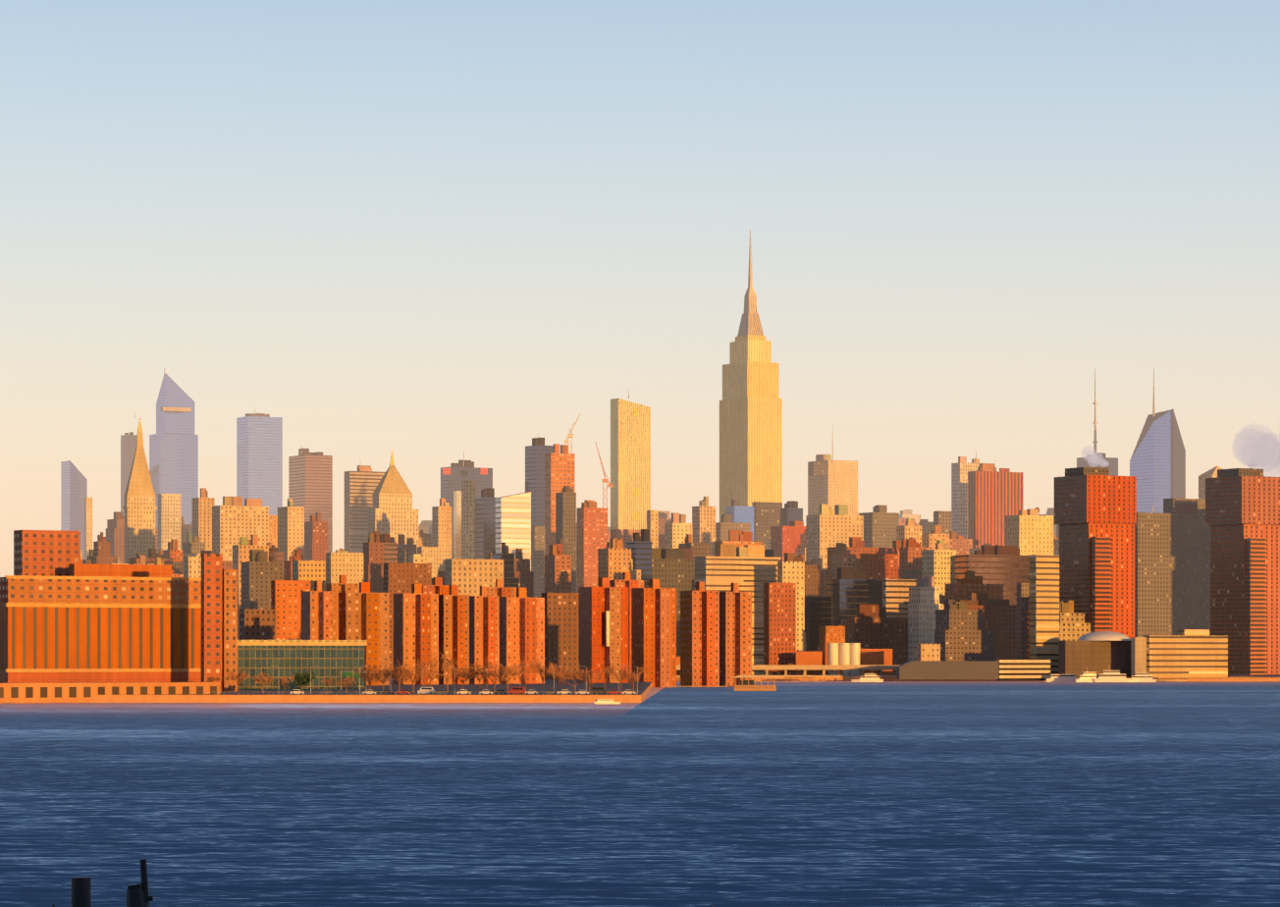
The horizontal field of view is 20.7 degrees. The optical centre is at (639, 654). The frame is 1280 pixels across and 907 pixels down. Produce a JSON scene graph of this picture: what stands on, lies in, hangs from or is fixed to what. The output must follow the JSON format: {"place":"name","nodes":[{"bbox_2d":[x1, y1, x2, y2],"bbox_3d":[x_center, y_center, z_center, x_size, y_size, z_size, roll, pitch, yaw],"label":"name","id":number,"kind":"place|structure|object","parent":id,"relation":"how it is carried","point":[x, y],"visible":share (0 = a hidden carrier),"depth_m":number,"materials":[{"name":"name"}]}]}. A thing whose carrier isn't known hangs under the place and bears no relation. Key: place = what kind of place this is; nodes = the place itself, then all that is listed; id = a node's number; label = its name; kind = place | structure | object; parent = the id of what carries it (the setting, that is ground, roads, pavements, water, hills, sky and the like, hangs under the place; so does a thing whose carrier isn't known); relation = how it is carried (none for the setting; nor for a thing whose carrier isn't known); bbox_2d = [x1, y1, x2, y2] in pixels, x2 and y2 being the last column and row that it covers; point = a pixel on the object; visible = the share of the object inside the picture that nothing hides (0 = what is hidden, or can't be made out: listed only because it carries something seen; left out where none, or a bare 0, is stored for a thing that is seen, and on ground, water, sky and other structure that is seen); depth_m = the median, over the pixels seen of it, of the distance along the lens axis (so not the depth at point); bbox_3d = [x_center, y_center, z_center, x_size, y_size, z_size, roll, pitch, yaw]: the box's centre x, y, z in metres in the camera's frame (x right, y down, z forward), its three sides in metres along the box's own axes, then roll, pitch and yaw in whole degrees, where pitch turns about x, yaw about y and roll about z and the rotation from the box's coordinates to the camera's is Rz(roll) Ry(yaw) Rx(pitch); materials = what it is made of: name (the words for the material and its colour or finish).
{"place":"outdoors","nodes":[
{"label":"outdoors","id":0,"kind":"place"},
{"bbox_2d":[0,681,1279,906],"bbox_3d":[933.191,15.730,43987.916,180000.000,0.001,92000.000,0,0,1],"label":"river","id":1,"kind":"structure","parent":0,"point":[933,793],"depth_m":380.52,"materials":[{"name":"blue liquid"}]},
{"bbox_2d":[51,876,91,906],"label":"wooden pilings","id":2,"kind":"object","parent":1,"relation":"in","point":[80,891],"visible":1,"depth_m":148.01,"materials":[{"name":"black wood"}]},
{"bbox_2d":[126,858,153,906],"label":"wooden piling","id":3,"kind":"object","parent":1,"relation":"in","point":[137,894],"visible":1,"depth_m":87.96,"materials":[{"name":"black wood"}]},
{"bbox_2d":[592,698,620,703],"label":"boat","id":4,"kind":"object","parent":1,"relation":"on","point":[604,701],"visible":1,"depth_m":1117.22,"materials":[{"name":"white"}]},
{"bbox_2d":[670,675,777,691],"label":"pier","id":5,"kind":"structure","parent":1,"relation":"on","point":[746,685],"depth_m":1527.61,"materials":[{"name":"metal"}]},
{"bbox_2d":[676,676,891,682],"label":"cars","id":6,"kind":"object","parent":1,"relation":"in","point":[809,677],"visible":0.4,"depth_m":2064.63,"materials":[{"name":"metal"}]},
{"bbox_2d":[851,669,883,682],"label":"work boat","id":7,"kind":"object","parent":1,"relation":"on","point":[871,677],"visible":1,"depth_m":2028.42,"materials":[{"name":"white"}]},
{"bbox_2d":[897,660,998,682],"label":"waterfront building","id":8,"kind":"structure","parent":1,"relation":"in","point":[948,669],"depth_m":2034.48,"materials":[{"name":"brown concrete"}]},
{"bbox_2d":[1045,674,1077,682],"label":"moored boat","id":9,"kind":"object","parent":1,"relation":"on","point":[1062,677],"visible":0.87,"depth_m":2040.36,"materials":[{"name":"white"}]},
{"bbox_2d":[1073,672,1098,682],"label":"moored boat","id":10,"kind":"object","parent":1,"relation":"on","point":[1087,676],"visible":0.79,"depth_m":2019.99,"materials":[{"name":"white"}]},
{"bbox_2d":[1093,670,1138,682],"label":"moored boat","id":11,"kind":"object","parent":1,"relation":"on","point":[1111,676],"visible":0.92,"depth_m":2018.04,"materials":[{"name":"white"}]},
{"bbox_2d":[1131,673,1156,682],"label":"moored boat","id":12,"kind":"object","parent":1,"relation":"on","point":[1145,677],"visible":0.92,"depth_m":2019.67,"materials":[{"name":"white"}]},
{"bbox_2d":[1155,677,1279,682],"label":"timber pier","id":13,"kind":"structure","parent":1,"relation":"in","point":[1215,678],"depth_m":2036.13,"materials":[{"name":"brown wood"}]},
{"bbox_2d":[0,0,1279,577],"label":"sky","id":14,"kind":"structure","parent":0,"point":[432,233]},
{"bbox_2d":[90,674,1279,702],"bbox_3d":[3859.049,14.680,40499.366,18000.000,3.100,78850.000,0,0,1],"label":"seawall","id":15,"kind":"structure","parent":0,"point":[314,696],"depth_m":1151.81,"materials":[{"name":"concrete"}]},
{"bbox_2d":[290,689,304,693],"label":"car","id":16,"kind":"object","parent":15,"relation":"on","point":[296,691],"visible":0.94,"depth_m":1162.64,"materials":[{"name":"white paint"}]},
{"bbox_2d":[294,671,315,691],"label":"evergreen tree","id":17,"kind":"object","parent":15,"relation":"on","point":[302,679],"visible":1,"depth_m":1199.21,"materials":[{"name":"green plant"}]},
{"bbox_2d":[319,690,332,694],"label":"car","id":18,"kind":"object","parent":15,"relation":"on","point":[329,692],"visible":0.92,"depth_m":1157.43,"materials":[{"name":"grey paint"}]},
{"bbox_2d":[339,671,366,690],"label":"highway signs","id":19,"kind":"object","parent":15,"relation":"on","point":[346,673],"visible":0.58,"depth_m":1290.37,"materials":[{"name":"green metal"}]},
{"bbox_2d":[362,690,376,694],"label":"car","id":20,"kind":"object","parent":15,"relation":"on","point":[369,692],"visible":0.94,"depth_m":1157.11,"materials":[{"name":"white paint"}]},
{"bbox_2d":[379,689,393,693],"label":"car","id":21,"kind":"object","parent":15,"relation":"on","point":[387,691],"visible":0.96,"depth_m":1162.03,"materials":[{"name":"grey paint"}]},
{"bbox_2d":[395,690,409,694],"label":"car","id":22,"kind":"object","parent":15,"relation":"on","point":[402,692],"visible":0.96,"depth_m":1156.88,"materials":[{"name":"red paint"}]},
{"bbox_2d":[204,665,638,693],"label":"street lamps","id":23,"kind":"object","parent":15,"relation":"on","point":[453,666],"visible":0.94,"depth_m":1175.03,"materials":[{"name":"grey metal"}]},
{"bbox_2d":[417,687,434,693],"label":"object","id":24,"kind":"object","parent":15,"relation":"on","point":[426,690],"visible":0.94,"depth_m":1161.73,"materials":[{"name":"white paint"}]},
{"bbox_2d":[432,690,446,694],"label":"car","id":25,"kind":"object","parent":15,"relation":"on","point":[440,692],"visible":0.88,"depth_m":1156.62,"materials":[{"name":"grey paint"}]},
{"bbox_2d":[456,689,471,694],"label":"car","id":26,"kind":"object","parent":15,"relation":"on","point":[462,691],"visible":1,"depth_m":1161.49,"materials":[{"name":"white paint"}]},
{"bbox_2d":[479,690,492,694],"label":"car","id":27,"kind":"object","parent":15,"relation":"on","point":[485,692],"visible":0.94,"depth_m":1156.29,"materials":[{"name":"white paint"}]},
{"bbox_2d":[493,689,507,694],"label":"car","id":28,"kind":"object","parent":15,"relation":"on","point":[501,691],"visible":0.94,"depth_m":1161.22,"materials":[{"name":"grey paint"}]},
{"bbox_2d":[508,687,525,694],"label":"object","id":29,"kind":"object","parent":15,"relation":"on","point":[516,690],"visible":0.94,"depth_m":1156.07,"materials":[{"name":"red paint"}]},
{"bbox_2d":[525,689,537,693],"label":"car","id":30,"kind":"object","parent":15,"relation":"on","point":[531,691],"visible":0.96,"depth_m":1161.01,"materials":[{"name":"grey paint"}]},
{"bbox_2d":[205,651,870,693],"bbox_3d":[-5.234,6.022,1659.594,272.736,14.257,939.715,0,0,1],"label":"bare trees","id":31,"kind":"object","parent":15,"relation":"on","point":[485,673],"visible":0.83,"depth_m":1221.07,"materials":[{"name":"brown plant"}]},
{"bbox_2d":[543,690,557,694],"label":"car","id":32,"kind":"object","parent":15,"relation":"on","point":[550,692],"visible":1,"depth_m":1155.84,"materials":[{"name":"grey paint"}]},
{"bbox_2d":[557,689,571,693],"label":"car","id":33,"kind":"object","parent":15,"relation":"on","point":[564,691],"visible":0.98,"depth_m":1160.76,"materials":[{"name":"white paint"}]},
{"bbox_2d":[575,690,588,694],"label":"car","id":34,"kind":"object","parent":15,"relation":"on","point":[581,692],"visible":0.88,"depth_m":1155.63,"materials":[{"name":"white paint"}]},
{"bbox_2d":[590,687,607,694],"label":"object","id":35,"kind":"object","parent":15,"relation":"on","point":[599,690],"visible":0.98,"depth_m":1160.51,"materials":[{"name":"grey paint"}]},
{"bbox_2d":[607,690,621,694],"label":"car","id":36,"kind":"object","parent":15,"relation":"on","point":[613,692],"visible":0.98,"depth_m":1155.37,"materials":[{"name":"red paint"}]},
{"bbox_2d":[622,689,635,694],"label":"car","id":37,"kind":"object","parent":15,"relation":"on","point":[627,691],"visible":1,"depth_m":1160.27,"materials":[{"name":"grey paint"}]},
{"bbox_2d":[0,229,1279,703],"bbox_3d":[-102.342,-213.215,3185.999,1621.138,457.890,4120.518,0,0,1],"label":"city buildings","id":38,"kind":"structure","parent":15,"relation":"on","point":[1176,583],"depth_m":2349.46,"materials":[{"name":"brown brick"}]},
{"bbox_2d":[443,468,487,474],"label":"red tower signs","id":39,"kind":"object","parent":38,"relation":"attached to","point":[482,470],"visible":1,"depth_m":3897.48,"materials":[{"name":"red"}]},
{"bbox_2d":[564,414,580,453],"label":"construction crane","id":40,"kind":"object","parent":38,"relation":"on","point":[570,435],"visible":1,"depth_m":3148.45,"materials":[{"name":"beige"}]},
{"bbox_2d":[595,442,612,508],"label":"construction crane","id":41,"kind":"object","parent":38,"relation":"on","point":[605,480],"visible":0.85,"depth_m":3047.53,"materials":[{"name":"brown metal"}]},
{"bbox_2d":[141,490,1071,612],"bbox_3d":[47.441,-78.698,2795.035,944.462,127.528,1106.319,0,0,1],"label":"rooftop water tanks","id":42,"kind":"object","parent":38,"relation":"on","point":[269,544],"visible":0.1,"depth_m":2727.28,"materials":[{"name":"brown wood"}]},
{"bbox_2d":[135,368,1155,512],"bbox_3d":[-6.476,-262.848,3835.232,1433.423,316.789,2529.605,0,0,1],"label":"skyline spires","id":43,"kind":"object","parent":38,"relation":"on","point":[1094,442],"visible":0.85,"depth_m":4404.13,"materials":[{"name":"silver metal"}]},
{"bbox_2d":[1077,631,1130,640],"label":"dome","id":44,"kind":"structure","parent":38,"relation":"on","point":[1104,636],"depth_m":2078.13,"materials":[{"name":"grey metal"}]},
{"bbox_2d":[676,633,892,675],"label":"building","id":45,"kind":"structure","parent":15,"relation":"on","point":[852,654],"depth_m":2132.07,"materials":[{"name":"painted metal"},{"name":"concrete"}]},
{"bbox_2d":[676,664,901,677],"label":"fdr viaduct","id":46,"kind":"object","parent":15,"relation":"on","point":[824,667],"visible":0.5,"depth_m":2095.83,"materials":[{"name":"concrete"}]},
{"bbox_2d":[1084,447,1109,467],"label":"steam plume","id":47,"kind":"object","parent":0,"point":[1095,457],"depth_m":2292.91,"materials":[{"name":"white"}]},
{"bbox_2d":[1232,427,1279,473],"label":"smoke plume","id":48,"kind":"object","parent":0,"point":[1266,451],"depth_m":2979.81,"materials":[{"name":"white"}]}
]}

